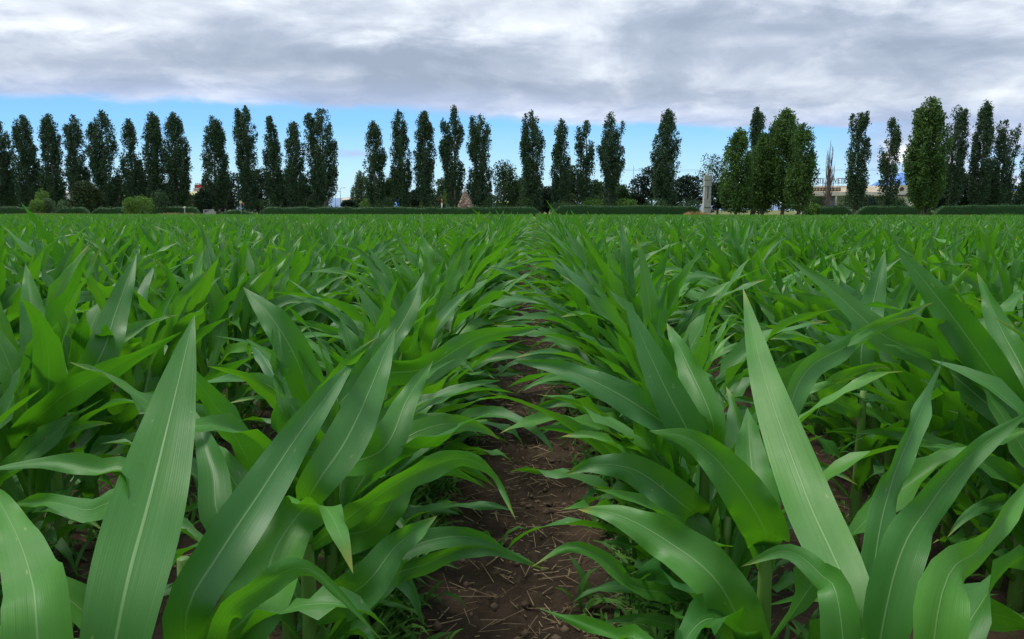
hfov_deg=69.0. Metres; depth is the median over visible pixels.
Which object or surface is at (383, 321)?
corn plant
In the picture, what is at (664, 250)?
corn plant
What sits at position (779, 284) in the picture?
corn plant
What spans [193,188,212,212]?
broadleaf tree
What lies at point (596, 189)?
broadleaf tree
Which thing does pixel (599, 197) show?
dark bush
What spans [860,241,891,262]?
corn plant
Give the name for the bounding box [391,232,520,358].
corn plant
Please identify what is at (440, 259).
corn plant
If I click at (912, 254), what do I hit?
corn plant
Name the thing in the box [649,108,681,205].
poplar tree
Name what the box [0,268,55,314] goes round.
corn plant
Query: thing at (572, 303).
corn plant
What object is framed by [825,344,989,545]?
corn plant
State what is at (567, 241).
corn plant
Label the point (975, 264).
corn plant
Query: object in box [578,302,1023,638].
corn plant
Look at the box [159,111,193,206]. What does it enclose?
poplar tree
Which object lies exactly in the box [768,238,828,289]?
corn plant
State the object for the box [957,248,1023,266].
corn plant
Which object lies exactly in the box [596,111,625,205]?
poplar tree
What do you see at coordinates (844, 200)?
shrub
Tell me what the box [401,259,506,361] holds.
corn plant
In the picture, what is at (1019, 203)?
broadleaf tree
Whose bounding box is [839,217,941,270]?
corn plant
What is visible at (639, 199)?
broadleaf tree
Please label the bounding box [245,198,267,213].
dark bush
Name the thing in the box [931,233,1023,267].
corn plant
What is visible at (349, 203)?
broadleaf tree
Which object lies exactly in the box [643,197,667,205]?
shrub
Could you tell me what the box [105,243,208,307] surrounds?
corn plant
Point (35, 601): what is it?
corn plant
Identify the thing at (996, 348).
corn plant
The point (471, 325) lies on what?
corn plant
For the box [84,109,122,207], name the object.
poplar tree
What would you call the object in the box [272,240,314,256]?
corn plant
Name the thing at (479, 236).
corn plant
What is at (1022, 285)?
corn plant
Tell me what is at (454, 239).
corn plant
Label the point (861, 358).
corn plant
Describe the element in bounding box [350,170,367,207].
broadleaf tree
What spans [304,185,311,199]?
broadleaf tree
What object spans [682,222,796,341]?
corn plant
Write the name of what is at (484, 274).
corn plant
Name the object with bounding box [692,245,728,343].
corn plant
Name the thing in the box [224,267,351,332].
corn plant
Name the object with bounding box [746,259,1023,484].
corn plant
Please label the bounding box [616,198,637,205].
shrub
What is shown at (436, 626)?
soil clods
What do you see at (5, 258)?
corn plant
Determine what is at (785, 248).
corn plant
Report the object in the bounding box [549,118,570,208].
poplar tree
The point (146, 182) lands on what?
broadleaf tree
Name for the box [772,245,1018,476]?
corn plant
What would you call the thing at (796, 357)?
corn plant
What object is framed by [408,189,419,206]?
broadleaf tree
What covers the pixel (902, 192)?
pale annex
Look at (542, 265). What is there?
corn plant
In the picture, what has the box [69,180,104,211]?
olive bush
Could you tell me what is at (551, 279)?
corn plant
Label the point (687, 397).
corn plant
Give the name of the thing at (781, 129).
poplar tree
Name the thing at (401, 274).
corn plant
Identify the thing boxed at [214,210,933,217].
grass ground
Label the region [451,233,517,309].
corn plant
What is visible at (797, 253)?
corn plant
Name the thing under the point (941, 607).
corn plant
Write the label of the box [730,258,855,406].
corn plant
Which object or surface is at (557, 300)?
corn plant
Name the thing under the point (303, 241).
corn plant
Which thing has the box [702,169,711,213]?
stone column
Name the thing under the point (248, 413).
corn plant
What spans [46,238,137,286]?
corn plant
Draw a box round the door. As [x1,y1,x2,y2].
[830,196,834,206]
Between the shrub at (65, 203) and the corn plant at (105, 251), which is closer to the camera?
the corn plant at (105, 251)
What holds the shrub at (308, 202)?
on the grass ground at (773, 212)
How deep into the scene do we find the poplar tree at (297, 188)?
124.17 m
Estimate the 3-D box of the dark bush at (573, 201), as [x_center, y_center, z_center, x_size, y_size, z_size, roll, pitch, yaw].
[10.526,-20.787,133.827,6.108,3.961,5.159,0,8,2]
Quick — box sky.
[0,0,1023,205]
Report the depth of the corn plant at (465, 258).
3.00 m
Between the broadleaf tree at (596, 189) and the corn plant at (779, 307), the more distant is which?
the broadleaf tree at (596, 189)
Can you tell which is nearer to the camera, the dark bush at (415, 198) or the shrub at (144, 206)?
the shrub at (144, 206)
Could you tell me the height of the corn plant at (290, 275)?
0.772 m
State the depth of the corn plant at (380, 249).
4.74 m
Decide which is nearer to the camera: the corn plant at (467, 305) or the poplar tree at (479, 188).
the corn plant at (467, 305)
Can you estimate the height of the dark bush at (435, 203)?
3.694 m
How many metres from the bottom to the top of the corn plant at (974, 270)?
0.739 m
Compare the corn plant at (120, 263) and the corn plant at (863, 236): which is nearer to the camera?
the corn plant at (120, 263)
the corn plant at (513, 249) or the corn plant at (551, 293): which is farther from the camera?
the corn plant at (513, 249)
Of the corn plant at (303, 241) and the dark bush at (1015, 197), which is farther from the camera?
the dark bush at (1015, 197)
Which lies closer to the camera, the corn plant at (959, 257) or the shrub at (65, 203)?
the corn plant at (959, 257)
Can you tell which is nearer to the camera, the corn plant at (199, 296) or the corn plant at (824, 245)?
the corn plant at (199, 296)
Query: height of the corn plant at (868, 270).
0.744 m
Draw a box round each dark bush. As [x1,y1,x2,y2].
[114,197,125,207]
[169,193,195,207]
[213,195,243,211]
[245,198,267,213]
[279,195,291,206]
[305,194,331,207]
[377,196,395,206]
[406,192,421,207]
[419,194,445,207]
[526,197,549,213]
[569,193,580,204]
[593,193,612,205]
[673,199,683,205]
[849,194,880,211]
[892,198,905,205]
[1008,194,1018,204]
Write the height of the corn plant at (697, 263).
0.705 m
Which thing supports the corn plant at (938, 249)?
on the ground at (510, 626)
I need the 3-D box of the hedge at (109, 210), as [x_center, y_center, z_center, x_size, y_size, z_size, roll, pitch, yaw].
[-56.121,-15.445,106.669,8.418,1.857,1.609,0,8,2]
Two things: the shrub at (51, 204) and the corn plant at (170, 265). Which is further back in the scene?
the shrub at (51, 204)
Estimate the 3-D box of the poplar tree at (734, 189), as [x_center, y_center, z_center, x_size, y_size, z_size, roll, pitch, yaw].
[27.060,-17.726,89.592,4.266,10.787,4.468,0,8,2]
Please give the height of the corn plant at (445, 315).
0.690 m
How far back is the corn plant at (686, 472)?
1.50 m
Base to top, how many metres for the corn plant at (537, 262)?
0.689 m
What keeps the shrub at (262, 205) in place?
on the grass ground at (773, 212)
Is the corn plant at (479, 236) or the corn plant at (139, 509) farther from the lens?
the corn plant at (479, 236)
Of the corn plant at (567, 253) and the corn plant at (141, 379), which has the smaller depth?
the corn plant at (141, 379)
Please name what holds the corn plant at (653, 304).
on the ground at (510, 626)
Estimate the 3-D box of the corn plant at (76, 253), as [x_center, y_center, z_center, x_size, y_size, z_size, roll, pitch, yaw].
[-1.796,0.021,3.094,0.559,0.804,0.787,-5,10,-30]
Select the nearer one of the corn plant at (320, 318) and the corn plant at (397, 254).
the corn plant at (320, 318)
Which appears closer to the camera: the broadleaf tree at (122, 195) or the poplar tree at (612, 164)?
the poplar tree at (612, 164)
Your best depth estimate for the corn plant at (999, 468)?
1.43 m
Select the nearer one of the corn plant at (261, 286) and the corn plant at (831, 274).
the corn plant at (261, 286)
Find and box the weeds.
[0,284,1023,638]
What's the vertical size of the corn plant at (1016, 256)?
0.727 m
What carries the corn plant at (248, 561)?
on the ground at (510, 626)
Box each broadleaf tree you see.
[110,176,124,206]
[143,169,154,211]
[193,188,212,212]
[224,171,242,211]
[251,166,268,212]
[281,168,289,206]
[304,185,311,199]
[340,199,359,207]
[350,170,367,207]
[384,176,395,205]
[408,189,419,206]
[435,177,446,206]
[492,159,522,206]
[513,177,526,206]
[538,186,557,214]
[566,164,580,204]
[588,179,604,198]
[611,184,633,205]
[625,192,649,204]
[711,182,731,214]
[742,181,766,214]
[932,186,954,213]
[956,172,971,205]
[983,176,1004,204]
[1013,182,1023,204]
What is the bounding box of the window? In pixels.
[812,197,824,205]
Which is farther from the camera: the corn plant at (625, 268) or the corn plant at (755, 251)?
the corn plant at (755, 251)
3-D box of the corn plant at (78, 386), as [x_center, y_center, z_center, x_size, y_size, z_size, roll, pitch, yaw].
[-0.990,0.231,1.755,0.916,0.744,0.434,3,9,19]
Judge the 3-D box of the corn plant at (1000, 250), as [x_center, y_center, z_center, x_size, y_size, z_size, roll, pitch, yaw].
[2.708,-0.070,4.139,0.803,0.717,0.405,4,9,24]
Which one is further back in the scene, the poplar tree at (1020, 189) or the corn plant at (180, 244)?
the poplar tree at (1020, 189)
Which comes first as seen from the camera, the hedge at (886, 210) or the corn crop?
the corn crop
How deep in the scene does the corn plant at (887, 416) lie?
1.98 m
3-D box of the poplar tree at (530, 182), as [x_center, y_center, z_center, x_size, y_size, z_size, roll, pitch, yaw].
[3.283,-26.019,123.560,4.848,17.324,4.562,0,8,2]
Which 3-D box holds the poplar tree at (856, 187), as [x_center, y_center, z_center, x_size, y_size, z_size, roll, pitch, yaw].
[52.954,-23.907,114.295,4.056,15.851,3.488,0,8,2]
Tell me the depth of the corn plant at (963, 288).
3.20 m
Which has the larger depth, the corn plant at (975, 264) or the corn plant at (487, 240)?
the corn plant at (487, 240)
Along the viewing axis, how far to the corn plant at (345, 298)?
4.02 m
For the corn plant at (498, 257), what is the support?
on the ground at (510, 626)
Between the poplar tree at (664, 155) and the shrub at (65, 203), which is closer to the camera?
the shrub at (65, 203)
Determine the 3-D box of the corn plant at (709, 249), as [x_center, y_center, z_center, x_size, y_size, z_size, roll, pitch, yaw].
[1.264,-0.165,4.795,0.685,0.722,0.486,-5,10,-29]
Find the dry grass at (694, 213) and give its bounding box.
[684,210,710,214]
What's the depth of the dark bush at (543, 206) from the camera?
133.73 m
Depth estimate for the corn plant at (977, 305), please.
2.85 m
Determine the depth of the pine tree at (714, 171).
135.58 m
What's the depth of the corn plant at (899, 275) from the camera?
3.86 m
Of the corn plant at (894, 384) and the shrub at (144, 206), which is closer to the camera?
the corn plant at (894, 384)
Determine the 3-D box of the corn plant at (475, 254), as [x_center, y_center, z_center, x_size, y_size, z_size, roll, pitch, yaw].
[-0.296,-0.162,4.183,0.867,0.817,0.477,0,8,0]
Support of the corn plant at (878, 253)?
on the ground at (510, 626)
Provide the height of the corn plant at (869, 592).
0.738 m
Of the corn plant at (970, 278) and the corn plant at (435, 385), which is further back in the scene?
the corn plant at (970, 278)
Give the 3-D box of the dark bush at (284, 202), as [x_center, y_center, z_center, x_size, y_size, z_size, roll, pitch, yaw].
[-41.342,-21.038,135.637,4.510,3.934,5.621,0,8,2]
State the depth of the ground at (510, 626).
1.97 m
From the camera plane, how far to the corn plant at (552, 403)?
2.21 m
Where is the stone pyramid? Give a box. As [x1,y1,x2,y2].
[458,187,471,207]
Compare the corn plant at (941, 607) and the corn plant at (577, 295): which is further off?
the corn plant at (577, 295)
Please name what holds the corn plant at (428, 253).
on the ground at (510, 626)
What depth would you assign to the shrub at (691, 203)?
119.32 m
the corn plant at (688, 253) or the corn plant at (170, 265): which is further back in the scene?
the corn plant at (688, 253)
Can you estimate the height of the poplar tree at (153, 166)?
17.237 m
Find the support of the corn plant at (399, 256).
on the ground at (510, 626)
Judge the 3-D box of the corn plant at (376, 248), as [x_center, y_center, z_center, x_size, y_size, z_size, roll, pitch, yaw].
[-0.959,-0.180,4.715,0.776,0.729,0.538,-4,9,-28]
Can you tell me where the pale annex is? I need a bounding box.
[893,185,913,206]
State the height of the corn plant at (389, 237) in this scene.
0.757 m
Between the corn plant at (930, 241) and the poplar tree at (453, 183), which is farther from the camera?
the poplar tree at (453, 183)
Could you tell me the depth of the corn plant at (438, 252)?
4.83 m
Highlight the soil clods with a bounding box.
[82,302,852,638]
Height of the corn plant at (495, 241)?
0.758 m
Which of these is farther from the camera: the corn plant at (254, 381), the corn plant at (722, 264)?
the corn plant at (722, 264)
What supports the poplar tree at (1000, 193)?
on the grass ground at (773, 212)
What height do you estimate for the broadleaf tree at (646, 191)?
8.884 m
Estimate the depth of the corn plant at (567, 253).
5.30 m
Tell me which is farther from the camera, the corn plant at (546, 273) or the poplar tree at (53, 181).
the poplar tree at (53, 181)
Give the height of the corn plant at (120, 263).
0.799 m
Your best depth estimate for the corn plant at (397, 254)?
4.99 m
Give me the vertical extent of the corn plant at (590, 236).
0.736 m
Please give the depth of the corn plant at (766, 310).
3.19 m
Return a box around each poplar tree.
[0,121,17,206]
[8,114,42,206]
[36,113,67,212]
[61,114,91,207]
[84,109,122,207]
[117,118,146,205]
[140,111,168,207]
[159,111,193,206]
[199,115,231,214]
[232,105,260,211]
[261,115,284,206]
[283,120,310,206]
[302,108,338,206]
[362,120,387,206]
[389,109,412,206]
[412,110,437,207]
[437,105,466,206]
[465,112,493,207]
[517,109,545,209]
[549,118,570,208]
[574,120,596,204]
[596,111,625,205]
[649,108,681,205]
[716,127,755,214]
[746,106,766,213]
[748,131,779,214]
[764,107,805,214]
[782,122,820,214]
[844,110,871,213]
[875,117,901,206]
[901,96,953,214]
[939,105,970,205]
[966,99,996,204]
[987,119,1022,204]
[1015,146,1023,203]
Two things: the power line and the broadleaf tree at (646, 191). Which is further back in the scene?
the power line
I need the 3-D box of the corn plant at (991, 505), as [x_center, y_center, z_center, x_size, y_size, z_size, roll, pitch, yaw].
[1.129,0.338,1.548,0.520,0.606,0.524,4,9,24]
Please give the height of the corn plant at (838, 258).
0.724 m
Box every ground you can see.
[0,220,1023,638]
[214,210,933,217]
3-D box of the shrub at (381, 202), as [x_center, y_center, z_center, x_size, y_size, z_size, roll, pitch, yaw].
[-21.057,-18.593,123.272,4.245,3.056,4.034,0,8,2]
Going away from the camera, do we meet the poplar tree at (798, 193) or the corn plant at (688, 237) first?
the corn plant at (688, 237)
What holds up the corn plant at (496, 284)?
on the ground at (510, 626)
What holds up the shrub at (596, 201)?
on the grass ground at (773, 212)
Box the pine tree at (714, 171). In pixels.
[691,153,725,196]
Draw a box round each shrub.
[28,198,47,213]
[34,188,50,212]
[41,197,56,213]
[57,200,70,209]
[121,196,140,213]
[134,194,154,214]
[149,188,170,213]
[258,198,284,209]
[305,198,315,207]
[359,198,371,206]
[372,198,394,206]
[442,189,450,206]
[482,195,506,206]
[513,195,537,206]
[548,200,570,213]
[581,198,602,205]
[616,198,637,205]
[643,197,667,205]
[677,198,701,210]
[803,202,821,214]
[811,194,824,206]
[834,195,851,211]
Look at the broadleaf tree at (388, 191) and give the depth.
147.77 m
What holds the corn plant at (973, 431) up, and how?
on the ground at (510, 626)
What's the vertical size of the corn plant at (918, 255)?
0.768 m
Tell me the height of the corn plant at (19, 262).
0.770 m
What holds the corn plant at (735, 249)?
on the ground at (510, 626)
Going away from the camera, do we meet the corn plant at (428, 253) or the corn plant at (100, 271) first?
the corn plant at (428, 253)
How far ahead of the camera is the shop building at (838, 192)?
170.66 m
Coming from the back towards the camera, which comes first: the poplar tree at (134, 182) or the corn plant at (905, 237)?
the poplar tree at (134, 182)
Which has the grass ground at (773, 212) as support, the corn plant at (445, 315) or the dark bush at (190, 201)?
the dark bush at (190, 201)
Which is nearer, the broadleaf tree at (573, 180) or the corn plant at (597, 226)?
the corn plant at (597, 226)
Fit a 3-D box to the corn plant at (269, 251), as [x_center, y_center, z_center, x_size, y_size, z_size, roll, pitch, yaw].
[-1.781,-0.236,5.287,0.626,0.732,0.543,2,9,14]
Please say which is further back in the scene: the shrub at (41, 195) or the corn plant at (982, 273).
the shrub at (41, 195)
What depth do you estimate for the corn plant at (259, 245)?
4.78 m
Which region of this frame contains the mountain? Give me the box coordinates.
[394,173,1016,206]
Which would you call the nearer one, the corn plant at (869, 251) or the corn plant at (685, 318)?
the corn plant at (685, 318)
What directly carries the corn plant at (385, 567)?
on the ground at (510, 626)
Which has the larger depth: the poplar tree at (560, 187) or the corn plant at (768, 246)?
the poplar tree at (560, 187)
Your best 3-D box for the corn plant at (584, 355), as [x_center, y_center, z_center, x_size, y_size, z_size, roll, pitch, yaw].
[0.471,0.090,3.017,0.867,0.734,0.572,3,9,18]
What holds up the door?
in the shop building at (838, 192)
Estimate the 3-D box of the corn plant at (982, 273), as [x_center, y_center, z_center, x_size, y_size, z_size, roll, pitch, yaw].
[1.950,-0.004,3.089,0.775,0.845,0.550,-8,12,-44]
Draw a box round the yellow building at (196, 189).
[191,183,229,213]
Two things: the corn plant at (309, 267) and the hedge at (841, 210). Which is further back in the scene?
the hedge at (841, 210)
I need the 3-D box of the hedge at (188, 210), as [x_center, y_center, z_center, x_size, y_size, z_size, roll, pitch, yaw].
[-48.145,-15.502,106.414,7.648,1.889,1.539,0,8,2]
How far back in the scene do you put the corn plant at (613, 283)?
2.41 m
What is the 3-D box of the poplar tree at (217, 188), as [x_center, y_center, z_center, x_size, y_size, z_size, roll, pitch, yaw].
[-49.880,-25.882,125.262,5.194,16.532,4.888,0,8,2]
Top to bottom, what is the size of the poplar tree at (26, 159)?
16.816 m
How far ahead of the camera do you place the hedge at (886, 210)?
97.03 m
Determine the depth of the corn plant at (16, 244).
5.03 m
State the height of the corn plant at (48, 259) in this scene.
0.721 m
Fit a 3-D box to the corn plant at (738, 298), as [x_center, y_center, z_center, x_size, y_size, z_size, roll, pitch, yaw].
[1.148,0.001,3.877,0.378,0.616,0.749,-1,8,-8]
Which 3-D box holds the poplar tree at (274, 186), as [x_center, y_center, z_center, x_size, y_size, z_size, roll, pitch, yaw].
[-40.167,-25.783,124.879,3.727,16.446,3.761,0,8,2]
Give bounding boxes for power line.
[551,168,1022,212]
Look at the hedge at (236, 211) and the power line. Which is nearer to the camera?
the hedge at (236, 211)
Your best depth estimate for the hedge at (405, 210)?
99.00 m
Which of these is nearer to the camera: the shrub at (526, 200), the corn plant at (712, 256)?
the corn plant at (712, 256)
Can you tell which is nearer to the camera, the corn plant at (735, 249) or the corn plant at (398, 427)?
the corn plant at (398, 427)
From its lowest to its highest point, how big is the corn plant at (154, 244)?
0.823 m
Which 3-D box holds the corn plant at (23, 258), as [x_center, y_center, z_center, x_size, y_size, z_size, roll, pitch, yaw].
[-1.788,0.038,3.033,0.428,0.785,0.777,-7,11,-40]
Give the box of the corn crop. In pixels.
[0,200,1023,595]
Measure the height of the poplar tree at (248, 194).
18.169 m
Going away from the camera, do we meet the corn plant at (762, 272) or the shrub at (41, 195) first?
the corn plant at (762, 272)
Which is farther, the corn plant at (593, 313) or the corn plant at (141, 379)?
the corn plant at (593, 313)
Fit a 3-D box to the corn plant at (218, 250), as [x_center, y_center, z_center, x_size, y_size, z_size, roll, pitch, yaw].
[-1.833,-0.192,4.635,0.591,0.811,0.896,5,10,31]
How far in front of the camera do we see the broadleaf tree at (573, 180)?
138.40 m
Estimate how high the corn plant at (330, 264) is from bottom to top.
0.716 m
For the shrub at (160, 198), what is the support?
on the grass ground at (773, 212)
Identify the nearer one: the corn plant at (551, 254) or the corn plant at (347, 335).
the corn plant at (347, 335)
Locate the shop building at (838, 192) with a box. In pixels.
[801,178,893,213]
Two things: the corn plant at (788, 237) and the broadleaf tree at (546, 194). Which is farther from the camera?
the broadleaf tree at (546, 194)
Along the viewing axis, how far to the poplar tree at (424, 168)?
123.38 m
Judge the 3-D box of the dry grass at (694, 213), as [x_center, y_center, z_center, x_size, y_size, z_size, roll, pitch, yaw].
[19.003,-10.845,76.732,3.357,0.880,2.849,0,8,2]
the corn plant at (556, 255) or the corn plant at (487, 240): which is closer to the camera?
the corn plant at (556, 255)
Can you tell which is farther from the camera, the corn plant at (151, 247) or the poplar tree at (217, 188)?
the poplar tree at (217, 188)
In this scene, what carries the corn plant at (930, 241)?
on the ground at (510, 626)
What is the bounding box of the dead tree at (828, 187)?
[822,143,834,206]
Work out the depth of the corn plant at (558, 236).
5.82 m
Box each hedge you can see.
[0,205,53,213]
[54,205,91,213]
[91,205,147,213]
[148,205,200,214]
[218,208,256,214]
[259,205,540,215]
[552,203,699,214]
[803,204,852,215]
[854,204,932,214]
[933,203,1023,214]
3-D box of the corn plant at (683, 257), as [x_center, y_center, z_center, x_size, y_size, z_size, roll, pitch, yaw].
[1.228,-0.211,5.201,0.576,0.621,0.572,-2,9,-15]
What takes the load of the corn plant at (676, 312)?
on the ground at (510, 626)
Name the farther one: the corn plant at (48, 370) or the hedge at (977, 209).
the hedge at (977, 209)
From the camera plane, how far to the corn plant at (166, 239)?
5.30 m
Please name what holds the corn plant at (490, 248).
on the ground at (510, 626)
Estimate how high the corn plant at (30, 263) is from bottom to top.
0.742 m
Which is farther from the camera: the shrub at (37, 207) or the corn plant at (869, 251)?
the shrub at (37, 207)
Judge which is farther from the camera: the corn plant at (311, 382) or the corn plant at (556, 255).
the corn plant at (556, 255)
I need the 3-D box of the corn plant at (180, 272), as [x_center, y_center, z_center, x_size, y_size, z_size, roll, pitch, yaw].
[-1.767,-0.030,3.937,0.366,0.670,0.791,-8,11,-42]
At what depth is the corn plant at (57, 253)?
3.15 m
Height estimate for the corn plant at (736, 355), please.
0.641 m
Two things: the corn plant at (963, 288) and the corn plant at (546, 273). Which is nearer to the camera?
the corn plant at (963, 288)
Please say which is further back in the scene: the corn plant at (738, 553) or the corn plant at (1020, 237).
the corn plant at (1020, 237)
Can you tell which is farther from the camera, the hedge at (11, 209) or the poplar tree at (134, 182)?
the poplar tree at (134, 182)
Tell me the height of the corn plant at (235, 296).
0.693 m
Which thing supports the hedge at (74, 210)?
on the grass ground at (773, 212)
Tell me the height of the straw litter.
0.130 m
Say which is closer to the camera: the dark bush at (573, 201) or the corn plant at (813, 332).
the corn plant at (813, 332)
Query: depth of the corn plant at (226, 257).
4.56 m
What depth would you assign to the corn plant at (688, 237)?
5.86 m
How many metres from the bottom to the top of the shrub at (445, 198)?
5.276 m
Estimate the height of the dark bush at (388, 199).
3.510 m
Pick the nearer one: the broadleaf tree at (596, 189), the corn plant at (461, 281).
the corn plant at (461, 281)
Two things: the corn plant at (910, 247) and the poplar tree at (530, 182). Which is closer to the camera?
the corn plant at (910, 247)
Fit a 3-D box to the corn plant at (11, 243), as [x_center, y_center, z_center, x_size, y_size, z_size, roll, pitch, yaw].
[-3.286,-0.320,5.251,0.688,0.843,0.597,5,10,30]
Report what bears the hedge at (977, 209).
on the grass ground at (773, 212)
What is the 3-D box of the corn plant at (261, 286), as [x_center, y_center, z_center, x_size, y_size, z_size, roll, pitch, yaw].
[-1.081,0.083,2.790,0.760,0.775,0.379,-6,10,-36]
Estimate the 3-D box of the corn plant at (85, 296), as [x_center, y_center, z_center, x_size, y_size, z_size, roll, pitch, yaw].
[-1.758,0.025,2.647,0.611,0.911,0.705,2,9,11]
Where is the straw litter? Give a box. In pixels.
[48,284,861,638]
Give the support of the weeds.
on the ground at (510, 626)
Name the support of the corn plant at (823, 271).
on the ground at (510, 626)
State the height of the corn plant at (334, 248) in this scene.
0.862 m
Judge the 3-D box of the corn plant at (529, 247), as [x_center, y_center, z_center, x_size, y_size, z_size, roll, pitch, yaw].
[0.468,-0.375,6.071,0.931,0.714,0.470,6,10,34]
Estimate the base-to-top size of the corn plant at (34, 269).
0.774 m
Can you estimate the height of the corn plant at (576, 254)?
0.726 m
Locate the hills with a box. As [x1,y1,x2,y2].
[237,197,789,209]
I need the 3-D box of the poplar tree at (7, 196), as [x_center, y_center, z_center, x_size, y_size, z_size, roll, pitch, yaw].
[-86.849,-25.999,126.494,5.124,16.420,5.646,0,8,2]
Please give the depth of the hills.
2370.32 m
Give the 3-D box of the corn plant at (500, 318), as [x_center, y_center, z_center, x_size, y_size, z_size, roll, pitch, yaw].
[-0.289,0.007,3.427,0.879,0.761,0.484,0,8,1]
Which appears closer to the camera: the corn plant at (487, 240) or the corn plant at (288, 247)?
the corn plant at (288, 247)
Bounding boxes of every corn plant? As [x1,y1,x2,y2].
[0,226,94,332]
[0,244,175,574]
[0,247,135,547]
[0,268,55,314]
[0,292,110,530]
[0,316,195,638]
[0,489,73,638]
[2,246,15,285]
[4,203,177,307]
[4,217,87,251]
[4,228,94,317]
[4,235,30,261]
[5,231,193,391]
[6,223,162,389]
[6,238,58,327]
[6,254,182,555]
[7,229,77,268]
[9,232,95,415]
[11,237,229,320]
[13,252,33,346]
[13,308,91,339]
[15,260,239,488]
[31,240,114,272]
[37,241,138,286]
[37,250,153,529]
[41,228,169,285]
[41,239,116,290]
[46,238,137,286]
[66,364,392,638]
[70,328,500,638]
[75,258,219,350]
[88,260,265,403]
[92,240,146,268]
[92,243,253,459]
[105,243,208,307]
[107,222,222,290]
[108,247,218,446]
[113,237,262,305]
[121,237,222,310]
[123,240,172,304]
[134,224,227,323]
[134,239,295,418]
[140,225,244,280]
[144,230,194,253]
[149,258,270,438]
[152,225,172,255]
[157,269,324,417]
[167,328,497,631]
[175,253,227,284]
[181,251,233,324]
[181,328,547,638]
[185,329,512,567]
[189,233,253,271]
[194,215,326,412]
[196,273,539,559]
[208,306,512,421]
[219,236,348,340]
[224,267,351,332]
[226,228,272,257]
[230,235,348,409]
[231,236,281,264]
[231,341,490,521]
[234,243,360,343]
[240,218,364,352]
[242,279,472,423]
[251,274,492,411]
[263,327,508,637]
[266,238,368,353]
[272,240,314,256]
[272,241,550,414]
[275,219,370,354]
[275,248,343,350]
[276,217,392,304]
[287,256,536,397]
[288,234,564,422]
[293,279,523,455]
[295,224,393,356]
[297,221,562,360]
[299,230,310,255]
[300,230,396,304]
[300,244,371,344]
[300,266,346,352]
[301,225,394,274]
[306,275,553,481]
[314,234,405,304]
[316,224,410,302]
[317,270,507,399]
[335,212,532,379]
[346,264,511,326]
[350,239,535,386]
[355,222,417,267]
[359,236,402,305]
[367,243,415,267]
[387,232,397,260]
[390,221,535,326]
[390,241,516,292]
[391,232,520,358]
[393,237,547,315]
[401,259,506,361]
[417,229,535,260]
[421,272,541,384]
[428,243,514,336]
[430,235,513,287]
[434,233,534,284]
[436,235,449,258]
[438,260,493,314]
[440,230,514,315]
[443,229,544,290]
[445,242,526,309]
[447,211,526,289]
[451,218,518,293]
[451,218,521,309]
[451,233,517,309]
[486,215,746,407]
[489,242,528,302]
[489,371,849,620]
[494,219,665,380]
[496,230,760,398]
[500,258,709,386]
[501,239,780,502]
[508,387,927,638]
[509,296,745,572]
[514,231,597,271]
[515,298,921,603]
[515,311,737,441]
[518,229,619,255]
[520,248,673,332]
[520,262,698,361]
[522,230,633,360]
[522,233,604,314]
[523,282,669,355]
[523,313,825,533]
[524,222,668,313]
[524,235,766,432]
[524,241,651,323]
[524,268,731,394]
[525,224,654,286]
[525,270,556,322]
[526,226,580,275]
[526,230,619,289]
[528,251,673,351]
[529,226,562,269]
[530,211,680,347]
[532,252,585,331]
[532,268,689,377]
[533,238,653,297]
[534,227,571,293]
[534,237,599,326]
[535,281,753,442]
[537,607,653,638]
[538,280,855,523]
[544,278,566,327]
[546,222,600,280]
[547,240,671,357]
[576,255,720,352]
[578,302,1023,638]
[594,332,735,480]
[643,235,727,277]
[648,238,686,281]
[648,246,725,308]
[649,225,727,303]
[650,227,703,322]
[652,232,848,367]
[658,225,697,276]
[664,250,833,351]
[665,249,792,333]
[667,237,727,345]
[668,253,707,303]
[669,214,785,352]
[669,255,715,332]
[671,245,722,308]
[677,238,781,327]
[678,244,771,309]
[679,269,787,341]
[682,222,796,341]
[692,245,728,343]
[692,265,792,354]
[715,249,803,352]
[720,268,808,362]
[721,255,834,360]
[724,252,955,549]
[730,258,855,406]
[741,238,777,299]
[743,289,1023,638]
[744,253,972,456]
[745,225,838,285]
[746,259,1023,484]
[758,259,894,438]
[762,278,802,360]
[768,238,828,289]
[772,219,839,284]
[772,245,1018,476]
[773,240,900,434]
[774,233,830,280]
[779,222,810,266]
[780,225,884,303]
[782,221,893,271]
[783,275,865,450]
[784,215,854,277]
[784,261,1023,489]
[786,244,1023,612]
[786,259,937,450]
[798,242,898,300]
[805,230,970,334]
[814,239,899,289]
[820,243,837,282]
[820,251,861,285]
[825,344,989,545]
[833,297,971,546]
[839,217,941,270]
[839,280,1023,589]
[849,236,883,279]
[850,248,923,283]
[854,268,898,288]
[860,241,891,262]
[866,244,972,305]
[866,306,969,495]
[873,216,967,274]
[876,244,1023,320]
[882,223,916,271]
[886,253,980,304]
[887,232,960,308]
[899,239,967,268]
[900,241,977,277]
[907,229,968,266]
[908,237,976,259]
[913,222,1023,326]
[913,483,1023,638]
[920,361,1023,489]
[922,232,1022,268]
[930,410,1023,556]
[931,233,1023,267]
[939,217,1019,323]
[943,245,1005,267]
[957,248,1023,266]
[958,280,1023,324]
[965,233,1023,271]
[968,247,1023,321]
[979,234,1023,264]
[1008,272,1023,290]
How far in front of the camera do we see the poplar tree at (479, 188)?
123.16 m
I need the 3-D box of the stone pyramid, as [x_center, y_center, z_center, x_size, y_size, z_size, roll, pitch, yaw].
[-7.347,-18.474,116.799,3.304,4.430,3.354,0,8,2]
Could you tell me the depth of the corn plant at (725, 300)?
4.13 m
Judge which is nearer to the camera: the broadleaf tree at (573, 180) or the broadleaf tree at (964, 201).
the broadleaf tree at (964, 201)

